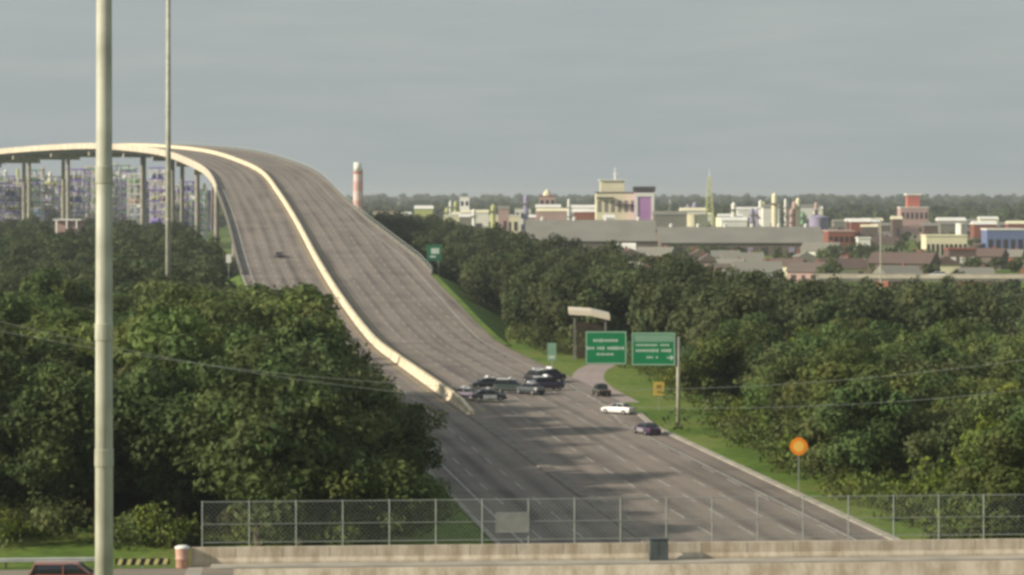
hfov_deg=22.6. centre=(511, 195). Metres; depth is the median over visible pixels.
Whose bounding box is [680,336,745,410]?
tree
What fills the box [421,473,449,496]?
shrub
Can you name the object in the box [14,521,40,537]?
shrub
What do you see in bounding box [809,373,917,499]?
tree
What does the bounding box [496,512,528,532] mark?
sign
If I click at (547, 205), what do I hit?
industrial shed
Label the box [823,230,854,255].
brick building
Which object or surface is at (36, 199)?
pipe rack
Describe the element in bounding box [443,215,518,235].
pale shed
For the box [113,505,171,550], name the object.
shrub
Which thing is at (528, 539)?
chain link fence
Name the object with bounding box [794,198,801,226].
process column
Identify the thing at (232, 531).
shrub
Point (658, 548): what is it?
utility cabinet
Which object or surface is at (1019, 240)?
window
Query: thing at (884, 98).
sky
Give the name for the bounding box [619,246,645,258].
house
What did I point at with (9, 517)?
shrub
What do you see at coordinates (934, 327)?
tree
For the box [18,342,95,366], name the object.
tree
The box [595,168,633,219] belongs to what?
cream block
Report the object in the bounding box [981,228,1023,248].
blue shed
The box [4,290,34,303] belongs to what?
tree
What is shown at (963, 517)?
shrub
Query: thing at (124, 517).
shrub
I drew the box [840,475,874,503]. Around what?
shrub
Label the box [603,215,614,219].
industrial shed
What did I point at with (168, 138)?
mast light
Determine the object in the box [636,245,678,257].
house
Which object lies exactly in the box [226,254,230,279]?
white marker sign
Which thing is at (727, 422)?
shrub
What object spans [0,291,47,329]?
tree
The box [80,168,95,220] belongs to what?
pipe rack
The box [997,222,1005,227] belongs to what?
industrial shed
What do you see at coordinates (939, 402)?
tree
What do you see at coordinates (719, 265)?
house
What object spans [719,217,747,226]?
industrial shed
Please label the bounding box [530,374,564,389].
police car
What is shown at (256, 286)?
tree
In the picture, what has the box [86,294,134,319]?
tree
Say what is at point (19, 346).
tree
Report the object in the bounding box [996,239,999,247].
window
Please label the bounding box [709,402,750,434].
shrub
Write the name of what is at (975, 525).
shrub
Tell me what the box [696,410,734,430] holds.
shrub
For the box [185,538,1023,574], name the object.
overpass
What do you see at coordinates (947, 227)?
industrial shed
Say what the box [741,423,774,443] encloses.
shrub
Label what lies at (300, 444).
tree
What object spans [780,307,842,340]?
tree
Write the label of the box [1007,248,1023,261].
house
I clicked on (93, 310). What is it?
tree
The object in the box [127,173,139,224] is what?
pipe rack
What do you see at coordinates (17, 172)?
process column
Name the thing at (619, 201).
window
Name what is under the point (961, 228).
storage tank
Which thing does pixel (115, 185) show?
pipe rack
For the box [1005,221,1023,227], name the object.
industrial shed
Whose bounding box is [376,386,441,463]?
tree
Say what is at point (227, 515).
shrub
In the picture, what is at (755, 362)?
tree
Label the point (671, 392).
shrub
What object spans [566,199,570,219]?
process column
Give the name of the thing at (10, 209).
pipe rack
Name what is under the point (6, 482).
tree
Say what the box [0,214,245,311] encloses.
wood
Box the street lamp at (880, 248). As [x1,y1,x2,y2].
[871,218,880,288]
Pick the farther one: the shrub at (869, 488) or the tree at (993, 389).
the tree at (993, 389)
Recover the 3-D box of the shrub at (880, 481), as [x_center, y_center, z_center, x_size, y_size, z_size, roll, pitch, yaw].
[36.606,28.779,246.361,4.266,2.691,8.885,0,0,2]
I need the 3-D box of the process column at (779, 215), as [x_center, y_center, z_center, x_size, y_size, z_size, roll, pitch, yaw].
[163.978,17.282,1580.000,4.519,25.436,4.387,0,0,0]
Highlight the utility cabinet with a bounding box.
[647,537,669,560]
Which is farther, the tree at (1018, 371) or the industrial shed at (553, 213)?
the industrial shed at (553, 213)
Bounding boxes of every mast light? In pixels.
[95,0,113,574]
[166,0,170,279]
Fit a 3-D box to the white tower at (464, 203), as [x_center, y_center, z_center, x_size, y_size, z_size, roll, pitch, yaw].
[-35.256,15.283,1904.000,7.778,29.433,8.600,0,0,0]
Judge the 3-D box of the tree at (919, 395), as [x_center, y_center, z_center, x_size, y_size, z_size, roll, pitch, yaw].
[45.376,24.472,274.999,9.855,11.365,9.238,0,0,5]
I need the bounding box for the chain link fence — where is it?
[202,494,1023,546]
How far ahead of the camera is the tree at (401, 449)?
217.44 m
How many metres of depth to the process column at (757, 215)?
1613.49 m
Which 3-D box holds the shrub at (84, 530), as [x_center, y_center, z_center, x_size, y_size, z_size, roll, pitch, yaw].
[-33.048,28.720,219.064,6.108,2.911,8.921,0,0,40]
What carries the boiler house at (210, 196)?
on the ground
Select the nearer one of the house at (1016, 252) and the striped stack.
the house at (1016, 252)
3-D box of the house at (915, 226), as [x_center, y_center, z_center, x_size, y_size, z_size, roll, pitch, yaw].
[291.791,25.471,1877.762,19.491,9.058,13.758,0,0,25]
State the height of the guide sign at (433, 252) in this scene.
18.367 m
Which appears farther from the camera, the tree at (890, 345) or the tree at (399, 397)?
the tree at (890, 345)
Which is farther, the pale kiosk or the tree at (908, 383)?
the pale kiosk
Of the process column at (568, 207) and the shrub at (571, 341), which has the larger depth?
the process column at (568, 207)
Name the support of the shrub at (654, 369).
on the ground
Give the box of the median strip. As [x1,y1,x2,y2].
[467,414,651,541]
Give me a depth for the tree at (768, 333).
358.39 m
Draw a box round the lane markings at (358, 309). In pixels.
[191,150,484,410]
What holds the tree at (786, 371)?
on the ground
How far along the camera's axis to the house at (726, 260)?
975.97 m
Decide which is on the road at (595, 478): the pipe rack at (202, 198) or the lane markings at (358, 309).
the lane markings at (358, 309)
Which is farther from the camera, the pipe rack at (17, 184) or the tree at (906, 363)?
the pipe rack at (17, 184)
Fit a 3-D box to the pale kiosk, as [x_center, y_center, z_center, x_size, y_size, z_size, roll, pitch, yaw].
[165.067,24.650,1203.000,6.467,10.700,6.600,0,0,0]
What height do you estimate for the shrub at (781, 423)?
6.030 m
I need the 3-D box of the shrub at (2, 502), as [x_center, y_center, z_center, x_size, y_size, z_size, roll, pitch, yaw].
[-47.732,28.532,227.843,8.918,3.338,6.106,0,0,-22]
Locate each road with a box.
[0,568,186,574]
[244,274,888,543]
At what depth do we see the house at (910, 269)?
840.67 m
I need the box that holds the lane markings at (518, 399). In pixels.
[176,149,855,543]
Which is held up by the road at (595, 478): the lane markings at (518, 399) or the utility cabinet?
the lane markings at (518, 399)
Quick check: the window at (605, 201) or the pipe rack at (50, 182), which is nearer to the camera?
the window at (605, 201)
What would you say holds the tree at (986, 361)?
on the ground
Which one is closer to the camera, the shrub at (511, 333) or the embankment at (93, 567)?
the embankment at (93, 567)
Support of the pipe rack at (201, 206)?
on the ground
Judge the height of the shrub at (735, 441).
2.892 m
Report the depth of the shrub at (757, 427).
309.41 m
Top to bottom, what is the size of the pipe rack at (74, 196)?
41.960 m
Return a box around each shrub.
[0,489,27,517]
[0,497,89,549]
[0,501,27,517]
[0,507,23,532]
[0,507,48,546]
[8,504,94,545]
[10,510,50,536]
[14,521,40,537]
[73,517,166,547]
[92,516,137,538]
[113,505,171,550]
[113,517,160,543]
[113,525,129,543]
[117,504,180,546]
[126,500,201,544]
[131,501,211,548]
[156,518,204,547]
[161,526,224,544]
[168,524,200,545]
[206,517,278,544]
[217,502,277,535]
[224,516,266,544]
[225,512,277,544]
[242,523,308,545]
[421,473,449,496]
[504,321,554,342]
[508,325,576,351]
[513,324,550,345]
[515,324,551,339]
[521,334,553,348]
[532,333,564,350]
[541,342,576,353]
[543,336,576,351]
[546,345,569,354]
[564,330,586,347]
[615,340,688,368]
[637,366,663,374]
[638,350,689,372]
[641,366,673,376]
[642,368,670,385]
[649,366,668,376]
[655,362,682,390]
[658,370,675,389]
[661,384,739,401]
[661,391,757,429]
[663,384,684,400]
[665,383,700,402]
[675,390,706,403]
[687,399,754,418]
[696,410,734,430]
[703,395,737,429]
[705,414,779,437]
[707,388,750,410]
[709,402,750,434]
[715,412,769,435]
[716,412,751,432]
[722,428,766,445]
[724,416,783,462]
[724,425,745,446]
[725,413,799,455]
[727,398,749,419]
[737,419,782,443]
[740,415,771,443]
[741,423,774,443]
[744,435,816,472]
[766,423,819,467]
[783,448,837,481]
[788,455,894,478]
[801,457,864,482]
[814,466,876,486]
[817,471,851,495]
[818,468,858,494]
[821,464,893,499]
[826,468,932,526]
[839,471,900,507]
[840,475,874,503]
[868,456,956,515]
[868,478,908,517]
[875,480,911,503]
[876,484,977,533]
[899,473,957,521]
[907,485,1023,538]
[917,503,990,534]
[921,516,1023,539]
[924,520,961,539]
[928,516,979,538]
[933,500,990,538]
[936,513,961,538]
[963,524,1023,538]
[966,495,1023,538]
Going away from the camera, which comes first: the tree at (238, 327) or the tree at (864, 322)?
the tree at (238, 327)
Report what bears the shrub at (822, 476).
on the ground
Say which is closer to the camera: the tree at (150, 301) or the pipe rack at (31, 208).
the tree at (150, 301)
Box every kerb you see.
[241,275,500,543]
[636,412,901,539]
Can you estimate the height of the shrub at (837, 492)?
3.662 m
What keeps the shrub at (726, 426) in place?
on the ground
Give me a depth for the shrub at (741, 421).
314.75 m
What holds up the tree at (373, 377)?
on the ground
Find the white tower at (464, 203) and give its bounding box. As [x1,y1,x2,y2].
[459,197,469,213]
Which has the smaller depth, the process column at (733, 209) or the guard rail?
the guard rail
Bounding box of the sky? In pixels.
[0,0,1023,198]
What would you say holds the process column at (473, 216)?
on the ground
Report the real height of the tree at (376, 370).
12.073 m
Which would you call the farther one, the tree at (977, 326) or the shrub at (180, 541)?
the tree at (977, 326)
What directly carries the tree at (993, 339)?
on the ground
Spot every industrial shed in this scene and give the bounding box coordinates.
[414,206,433,218]
[459,214,471,226]
[461,210,488,228]
[498,206,509,230]
[529,215,535,219]
[535,204,560,219]
[536,208,566,219]
[570,205,594,211]
[573,209,594,219]
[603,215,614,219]
[652,211,687,226]
[679,208,705,213]
[707,213,711,226]
[717,214,742,216]
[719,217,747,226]
[736,207,758,225]
[761,204,779,226]
[800,204,820,226]
[831,219,844,229]
[844,218,871,229]
[848,218,870,238]
[860,223,877,236]
[878,223,890,233]
[890,216,902,237]
[921,223,938,233]
[935,217,966,222]
[937,221,966,233]
[970,221,996,239]
[977,216,998,221]
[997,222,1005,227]
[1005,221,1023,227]
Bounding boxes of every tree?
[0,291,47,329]
[0,322,93,503]
[0,351,47,499]
[0,360,129,532]
[0,364,130,507]
[0,369,34,389]
[0,404,34,501]
[2,338,94,498]
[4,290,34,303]
[12,307,95,350]
[12,317,58,339]
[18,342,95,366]
[19,267,95,308]
[23,292,88,320]
[38,395,158,524]
[65,298,216,496]
[85,292,132,316]
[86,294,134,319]
[113,306,227,517]
[113,311,209,503]
[113,312,130,325]
[113,331,225,521]
[113,362,205,510]
[118,308,143,322]
[127,277,209,301]
[128,285,226,320]
[129,281,214,308]
[149,291,205,303]
[155,339,374,546]
[162,365,374,489]
[170,332,289,508]
[191,323,223,496]
[193,295,268,339]
[207,321,315,500]
[210,351,387,545]
[212,285,279,308]
[219,293,284,332]
[222,283,285,301]
[226,327,280,351]
[231,281,297,299]
[258,282,353,356]
[259,308,372,377]
[282,341,391,406]
[288,320,346,348]
[308,449,461,545]
[318,372,425,540]
[319,356,412,426]
[324,377,386,408]
[328,378,385,510]
[339,328,353,357]
[339,408,428,544]
[340,349,396,391]
[358,363,386,388]
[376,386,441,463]
[383,385,432,445]
[386,401,448,471]
[672,328,754,401]
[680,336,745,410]
[707,318,753,394]
[709,313,765,337]
[733,341,808,405]
[735,311,783,339]
[736,342,765,394]
[737,318,785,367]
[739,344,775,397]
[739,365,785,428]
[754,361,791,380]
[762,353,811,423]
[767,341,798,361]
[775,321,864,364]
[776,337,881,415]
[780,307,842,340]
[780,378,848,444]
[782,348,896,447]
[783,330,814,345]
[786,325,819,346]
[790,325,846,343]
[800,405,876,474]
[809,316,882,347]
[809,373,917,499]
[830,346,902,366]
[849,317,896,336]
[863,347,899,369]
[867,319,905,345]
[876,341,904,354]
[880,322,912,345]
[884,367,987,422]
[885,351,948,462]
[888,330,954,370]
[891,401,971,496]
[892,394,975,449]
[902,421,966,491]
[904,372,969,413]
[917,404,962,451]
[921,318,977,343]
[921,337,964,370]
[927,347,989,383]
[934,354,1014,383]
[935,317,992,352]
[935,374,1018,399]
[939,414,1023,538]
[941,339,973,354]
[949,391,1023,471]
[951,414,1002,485]
[955,346,990,355]
[958,385,1007,404]
[963,342,996,360]
[965,333,1023,353]
[967,321,991,331]
[967,338,1023,374]
[968,353,993,371]
[974,417,1021,491]
[979,328,1003,337]
[986,380,1023,405]
[989,345,1023,377]
[991,333,1017,342]
[992,343,1023,390]
[995,406,1023,529]
[1003,362,1023,393]
[1014,374,1023,395]
[1017,394,1023,402]
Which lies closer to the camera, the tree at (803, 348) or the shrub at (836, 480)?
the shrub at (836, 480)
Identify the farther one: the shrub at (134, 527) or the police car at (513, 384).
the police car at (513, 384)
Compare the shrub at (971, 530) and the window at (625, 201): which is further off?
the window at (625, 201)
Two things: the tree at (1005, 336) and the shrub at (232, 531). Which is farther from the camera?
the tree at (1005, 336)
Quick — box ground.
[0,199,1023,566]
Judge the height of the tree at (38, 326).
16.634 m
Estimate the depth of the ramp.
425.21 m
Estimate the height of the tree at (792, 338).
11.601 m
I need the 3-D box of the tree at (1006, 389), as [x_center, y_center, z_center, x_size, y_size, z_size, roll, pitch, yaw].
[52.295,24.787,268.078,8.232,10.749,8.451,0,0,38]
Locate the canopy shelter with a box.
[568,307,609,359]
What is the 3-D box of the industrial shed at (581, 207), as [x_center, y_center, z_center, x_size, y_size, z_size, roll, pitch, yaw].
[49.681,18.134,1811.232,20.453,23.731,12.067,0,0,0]
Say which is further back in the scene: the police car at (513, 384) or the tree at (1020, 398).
the police car at (513, 384)
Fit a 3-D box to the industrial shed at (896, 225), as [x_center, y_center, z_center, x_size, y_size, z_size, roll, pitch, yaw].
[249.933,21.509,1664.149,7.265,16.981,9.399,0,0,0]
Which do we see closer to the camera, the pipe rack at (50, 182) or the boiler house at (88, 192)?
the pipe rack at (50, 182)
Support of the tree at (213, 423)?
on the ground
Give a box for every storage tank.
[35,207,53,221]
[131,205,146,223]
[687,214,707,226]
[715,217,719,226]
[809,215,828,231]
[955,223,966,234]
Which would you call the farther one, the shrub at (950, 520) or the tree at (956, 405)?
the tree at (956, 405)
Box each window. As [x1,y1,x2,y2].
[598,200,600,211]
[604,200,607,211]
[611,200,614,211]
[618,200,620,211]
[624,200,627,211]
[631,200,633,211]
[989,239,992,247]
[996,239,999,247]
[1003,239,1007,248]
[1011,239,1014,248]
[1018,239,1021,248]
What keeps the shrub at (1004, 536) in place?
on the ground
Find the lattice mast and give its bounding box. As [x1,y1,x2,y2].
[705,168,713,226]
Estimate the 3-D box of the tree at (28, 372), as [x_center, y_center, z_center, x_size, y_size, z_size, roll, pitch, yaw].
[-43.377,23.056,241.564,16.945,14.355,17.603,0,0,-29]
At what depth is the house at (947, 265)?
969.43 m
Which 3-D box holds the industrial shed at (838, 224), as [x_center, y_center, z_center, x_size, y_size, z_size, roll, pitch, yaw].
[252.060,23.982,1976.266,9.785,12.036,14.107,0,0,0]
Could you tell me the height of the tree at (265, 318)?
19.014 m
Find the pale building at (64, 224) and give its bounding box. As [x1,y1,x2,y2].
[53,219,85,235]
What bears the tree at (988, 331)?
on the ground
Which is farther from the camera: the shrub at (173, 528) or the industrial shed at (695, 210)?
the industrial shed at (695, 210)
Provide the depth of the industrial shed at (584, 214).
1677.33 m
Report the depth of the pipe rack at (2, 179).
1882.24 m
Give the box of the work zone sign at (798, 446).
[790,437,807,491]
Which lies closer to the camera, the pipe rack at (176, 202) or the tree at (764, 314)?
the tree at (764, 314)
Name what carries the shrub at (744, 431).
on the ground
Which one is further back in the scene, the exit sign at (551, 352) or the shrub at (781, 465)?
the exit sign at (551, 352)
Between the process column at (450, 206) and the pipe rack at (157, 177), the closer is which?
the pipe rack at (157, 177)
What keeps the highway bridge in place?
on the ground
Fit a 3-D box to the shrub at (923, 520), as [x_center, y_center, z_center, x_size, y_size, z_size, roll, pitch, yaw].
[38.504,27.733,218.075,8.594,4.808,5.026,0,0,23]
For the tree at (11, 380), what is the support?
on the ground
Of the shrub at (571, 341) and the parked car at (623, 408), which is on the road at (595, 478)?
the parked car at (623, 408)
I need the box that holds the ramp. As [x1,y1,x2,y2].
[572,349,689,401]
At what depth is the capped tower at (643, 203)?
1640.00 m
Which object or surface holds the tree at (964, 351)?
on the ground
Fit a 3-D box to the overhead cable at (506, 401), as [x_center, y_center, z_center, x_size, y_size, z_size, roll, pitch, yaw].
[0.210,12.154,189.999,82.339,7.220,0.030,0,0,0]
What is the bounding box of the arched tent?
[617,243,635,250]
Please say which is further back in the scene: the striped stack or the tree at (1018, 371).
the striped stack
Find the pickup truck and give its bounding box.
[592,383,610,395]
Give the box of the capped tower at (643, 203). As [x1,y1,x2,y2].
[633,187,654,219]
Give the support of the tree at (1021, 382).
on the ground
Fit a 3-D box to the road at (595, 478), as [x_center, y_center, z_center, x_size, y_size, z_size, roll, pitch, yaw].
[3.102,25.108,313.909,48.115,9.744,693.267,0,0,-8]
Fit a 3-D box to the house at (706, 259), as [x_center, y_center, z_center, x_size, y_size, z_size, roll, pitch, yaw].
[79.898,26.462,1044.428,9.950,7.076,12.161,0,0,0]
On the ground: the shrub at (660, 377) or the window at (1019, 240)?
the shrub at (660, 377)
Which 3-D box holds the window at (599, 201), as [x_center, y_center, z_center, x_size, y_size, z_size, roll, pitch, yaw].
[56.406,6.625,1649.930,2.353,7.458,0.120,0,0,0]
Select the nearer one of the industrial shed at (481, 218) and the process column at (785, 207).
the process column at (785, 207)
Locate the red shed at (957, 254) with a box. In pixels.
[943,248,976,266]
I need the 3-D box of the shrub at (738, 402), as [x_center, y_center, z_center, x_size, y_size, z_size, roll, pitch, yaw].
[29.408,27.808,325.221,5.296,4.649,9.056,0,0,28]
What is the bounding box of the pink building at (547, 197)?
[539,189,555,203]
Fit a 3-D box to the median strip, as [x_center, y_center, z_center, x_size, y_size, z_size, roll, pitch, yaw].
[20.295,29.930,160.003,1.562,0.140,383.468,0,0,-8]
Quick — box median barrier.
[124,143,474,413]
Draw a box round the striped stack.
[353,162,362,210]
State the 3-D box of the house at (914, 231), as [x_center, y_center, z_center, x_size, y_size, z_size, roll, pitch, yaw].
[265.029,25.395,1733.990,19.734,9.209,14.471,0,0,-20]
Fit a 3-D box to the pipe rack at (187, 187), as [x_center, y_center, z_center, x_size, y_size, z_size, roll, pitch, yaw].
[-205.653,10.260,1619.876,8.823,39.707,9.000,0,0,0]
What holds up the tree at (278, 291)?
on the ground
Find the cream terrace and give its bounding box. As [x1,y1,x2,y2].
[920,234,967,255]
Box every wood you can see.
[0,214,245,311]
[188,193,1023,204]
[219,197,1023,214]
[219,203,1023,227]
[367,210,1006,362]
[560,219,1023,336]
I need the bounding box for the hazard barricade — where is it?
[115,557,169,568]
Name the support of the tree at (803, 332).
on the ground
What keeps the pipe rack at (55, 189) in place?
on the ground
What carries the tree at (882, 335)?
on the ground
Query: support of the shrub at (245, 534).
on the ground
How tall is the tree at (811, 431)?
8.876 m
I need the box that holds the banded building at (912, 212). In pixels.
[897,193,928,224]
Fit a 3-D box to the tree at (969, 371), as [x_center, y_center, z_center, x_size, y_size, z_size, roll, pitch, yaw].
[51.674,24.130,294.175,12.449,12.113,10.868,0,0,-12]
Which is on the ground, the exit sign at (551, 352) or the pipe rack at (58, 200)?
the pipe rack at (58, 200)
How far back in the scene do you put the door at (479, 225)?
1777.77 m
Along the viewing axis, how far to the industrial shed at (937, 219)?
1594.99 m
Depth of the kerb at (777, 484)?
266.50 m
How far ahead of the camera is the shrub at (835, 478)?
256.31 m
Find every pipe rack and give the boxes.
[0,171,6,218]
[0,175,14,219]
[0,182,5,221]
[2,187,20,220]
[6,193,21,219]
[10,177,26,219]
[20,191,37,219]
[21,179,35,218]
[31,169,43,221]
[31,181,39,215]
[38,184,54,220]
[42,176,60,218]
[47,177,59,217]
[48,195,60,221]
[65,168,85,218]
[70,181,80,217]
[70,182,80,216]
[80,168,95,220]
[83,166,94,217]
[91,170,95,220]
[112,163,117,214]
[112,165,129,221]
[112,177,117,221]
[119,167,136,216]
[120,169,135,222]
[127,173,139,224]
[146,186,156,217]
[146,189,155,225]
[149,167,165,223]
[152,172,163,217]
[159,194,165,227]
[175,186,185,222]
[177,198,194,222]
[179,181,194,226]
[189,192,206,238]
[194,188,207,234]
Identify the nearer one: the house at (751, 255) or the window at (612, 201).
the house at (751, 255)
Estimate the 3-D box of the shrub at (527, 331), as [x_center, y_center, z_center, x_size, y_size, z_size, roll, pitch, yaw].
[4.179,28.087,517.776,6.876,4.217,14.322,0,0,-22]
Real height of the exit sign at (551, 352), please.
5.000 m
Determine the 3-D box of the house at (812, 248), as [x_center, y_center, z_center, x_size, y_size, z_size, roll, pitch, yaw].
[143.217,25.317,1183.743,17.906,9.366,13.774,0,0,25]
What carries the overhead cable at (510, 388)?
attached to the utility pole
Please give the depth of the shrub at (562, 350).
482.94 m
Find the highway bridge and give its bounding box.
[0,143,432,274]
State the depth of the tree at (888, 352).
322.07 m
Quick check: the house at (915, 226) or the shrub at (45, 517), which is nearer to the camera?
the shrub at (45, 517)
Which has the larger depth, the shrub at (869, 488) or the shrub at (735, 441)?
the shrub at (735, 441)
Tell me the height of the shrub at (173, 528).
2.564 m
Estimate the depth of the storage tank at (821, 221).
1495.20 m
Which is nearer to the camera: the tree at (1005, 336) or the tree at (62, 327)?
the tree at (62, 327)
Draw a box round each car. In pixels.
[29,561,94,574]
[275,252,284,256]
[445,385,476,399]
[469,375,496,388]
[471,387,506,401]
[494,377,523,393]
[516,381,545,394]
[523,368,548,382]
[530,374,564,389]
[541,366,565,381]
[601,403,635,414]
[633,422,660,434]
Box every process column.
[15,168,20,209]
[123,170,125,209]
[202,183,206,233]
[206,201,211,231]
[443,208,450,214]
[449,201,451,214]
[452,201,458,211]
[471,209,476,226]
[489,204,496,227]
[521,195,529,235]
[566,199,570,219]
[729,202,737,216]
[748,208,755,226]
[755,209,758,226]
[757,200,762,226]
[769,193,779,226]
[779,205,780,223]
[783,199,787,226]
[787,208,795,226]
[789,201,795,211]
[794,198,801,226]
[800,211,806,226]
[813,202,819,214]
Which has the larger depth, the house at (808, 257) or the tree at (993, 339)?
the house at (808, 257)
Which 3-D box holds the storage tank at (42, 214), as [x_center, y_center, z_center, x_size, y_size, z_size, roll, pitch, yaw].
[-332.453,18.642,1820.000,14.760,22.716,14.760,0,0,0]
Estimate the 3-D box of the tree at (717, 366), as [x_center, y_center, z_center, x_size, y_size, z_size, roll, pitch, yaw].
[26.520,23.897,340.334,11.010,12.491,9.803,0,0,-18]
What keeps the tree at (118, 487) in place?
on the ground
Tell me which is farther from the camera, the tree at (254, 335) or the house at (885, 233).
the house at (885, 233)
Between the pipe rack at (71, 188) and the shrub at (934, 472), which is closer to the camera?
the shrub at (934, 472)
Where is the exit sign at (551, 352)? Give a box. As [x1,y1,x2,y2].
[547,343,555,366]
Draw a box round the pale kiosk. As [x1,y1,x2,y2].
[855,237,870,259]
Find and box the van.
[929,271,945,274]
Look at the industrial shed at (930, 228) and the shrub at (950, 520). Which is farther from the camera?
the industrial shed at (930, 228)
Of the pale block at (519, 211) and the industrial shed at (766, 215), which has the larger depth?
the pale block at (519, 211)
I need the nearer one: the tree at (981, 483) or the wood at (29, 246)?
the tree at (981, 483)
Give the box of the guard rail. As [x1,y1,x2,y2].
[0,557,94,568]
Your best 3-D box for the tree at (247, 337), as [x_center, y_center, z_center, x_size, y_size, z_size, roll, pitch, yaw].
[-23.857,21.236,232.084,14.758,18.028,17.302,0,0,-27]
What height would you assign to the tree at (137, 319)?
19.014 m
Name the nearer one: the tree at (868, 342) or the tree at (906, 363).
the tree at (906, 363)
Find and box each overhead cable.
[0,321,1020,407]
[2,331,1020,389]
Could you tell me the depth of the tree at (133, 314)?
289.93 m
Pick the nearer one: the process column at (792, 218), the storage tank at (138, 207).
the process column at (792, 218)
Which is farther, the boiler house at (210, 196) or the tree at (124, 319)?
the boiler house at (210, 196)
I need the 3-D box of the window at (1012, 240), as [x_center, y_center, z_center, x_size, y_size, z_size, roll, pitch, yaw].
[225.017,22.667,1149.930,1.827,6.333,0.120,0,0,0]
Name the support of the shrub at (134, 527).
on the ground
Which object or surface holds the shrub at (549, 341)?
on the ground
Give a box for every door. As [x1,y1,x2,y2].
[476,223,481,228]
[789,247,794,254]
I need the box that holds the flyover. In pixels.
[816,273,1023,284]
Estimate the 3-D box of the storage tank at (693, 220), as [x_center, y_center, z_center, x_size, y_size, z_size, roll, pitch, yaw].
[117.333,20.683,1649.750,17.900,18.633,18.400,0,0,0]
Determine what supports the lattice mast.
on the ground
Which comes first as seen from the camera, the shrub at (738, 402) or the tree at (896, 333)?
the shrub at (738, 402)
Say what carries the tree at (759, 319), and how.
on the ground
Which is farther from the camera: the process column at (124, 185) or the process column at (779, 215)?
the process column at (124, 185)
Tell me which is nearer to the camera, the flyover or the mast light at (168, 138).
the mast light at (168, 138)
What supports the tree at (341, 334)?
on the ground
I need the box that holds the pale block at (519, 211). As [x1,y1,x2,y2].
[515,208,529,231]
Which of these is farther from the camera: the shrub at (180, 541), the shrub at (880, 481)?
the shrub at (880, 481)
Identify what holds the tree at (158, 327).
on the ground
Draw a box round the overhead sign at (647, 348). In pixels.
[585,331,681,425]
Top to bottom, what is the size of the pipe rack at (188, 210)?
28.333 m
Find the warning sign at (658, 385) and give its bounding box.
[653,382,663,409]
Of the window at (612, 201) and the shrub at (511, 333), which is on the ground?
the shrub at (511, 333)
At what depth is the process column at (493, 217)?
1767.57 m
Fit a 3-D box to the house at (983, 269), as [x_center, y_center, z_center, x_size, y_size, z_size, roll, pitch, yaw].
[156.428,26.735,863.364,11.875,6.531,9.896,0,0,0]
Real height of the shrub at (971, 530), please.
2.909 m
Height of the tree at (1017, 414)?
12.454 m
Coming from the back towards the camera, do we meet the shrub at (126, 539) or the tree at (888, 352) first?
the tree at (888, 352)
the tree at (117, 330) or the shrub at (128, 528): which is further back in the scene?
the tree at (117, 330)
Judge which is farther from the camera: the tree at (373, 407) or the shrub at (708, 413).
the shrub at (708, 413)
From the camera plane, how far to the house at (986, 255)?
1047.39 m
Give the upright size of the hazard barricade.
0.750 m
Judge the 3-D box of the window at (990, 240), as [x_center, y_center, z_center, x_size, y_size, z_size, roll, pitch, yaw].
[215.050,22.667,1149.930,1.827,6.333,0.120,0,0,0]
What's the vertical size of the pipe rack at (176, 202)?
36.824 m
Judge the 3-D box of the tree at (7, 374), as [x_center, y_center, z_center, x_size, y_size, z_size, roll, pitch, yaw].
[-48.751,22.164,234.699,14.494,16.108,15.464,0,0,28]
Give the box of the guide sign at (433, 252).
[427,245,440,274]
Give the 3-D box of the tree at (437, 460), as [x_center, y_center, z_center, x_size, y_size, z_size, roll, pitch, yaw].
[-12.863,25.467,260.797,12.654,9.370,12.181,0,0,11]
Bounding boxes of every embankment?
[0,565,175,569]
[225,275,510,344]
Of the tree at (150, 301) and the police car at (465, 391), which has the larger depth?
the police car at (465, 391)
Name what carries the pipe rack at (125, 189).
on the ground
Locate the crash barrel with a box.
[175,545,189,567]
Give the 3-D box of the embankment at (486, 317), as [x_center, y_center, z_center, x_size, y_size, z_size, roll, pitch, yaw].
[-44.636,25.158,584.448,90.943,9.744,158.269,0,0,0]
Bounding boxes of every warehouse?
[525,217,657,248]
[656,224,822,254]
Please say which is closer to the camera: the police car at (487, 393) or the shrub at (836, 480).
the shrub at (836, 480)
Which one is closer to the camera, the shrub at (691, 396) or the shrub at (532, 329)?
the shrub at (691, 396)
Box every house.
[78,181,90,215]
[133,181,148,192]
[201,189,211,228]
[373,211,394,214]
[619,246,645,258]
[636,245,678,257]
[687,247,706,257]
[698,252,715,268]
[710,249,739,258]
[713,257,745,271]
[714,263,731,271]
[720,250,764,260]
[732,259,782,277]
[764,257,806,275]
[785,260,824,281]
[790,249,819,261]
[800,241,844,256]
[815,256,867,273]
[866,250,941,272]
[869,235,902,251]
[872,263,923,287]
[878,230,891,235]
[902,225,921,230]
[902,227,919,239]
[916,232,938,242]
[937,253,960,273]
[958,265,994,284]
[976,246,1009,269]
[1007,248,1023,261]

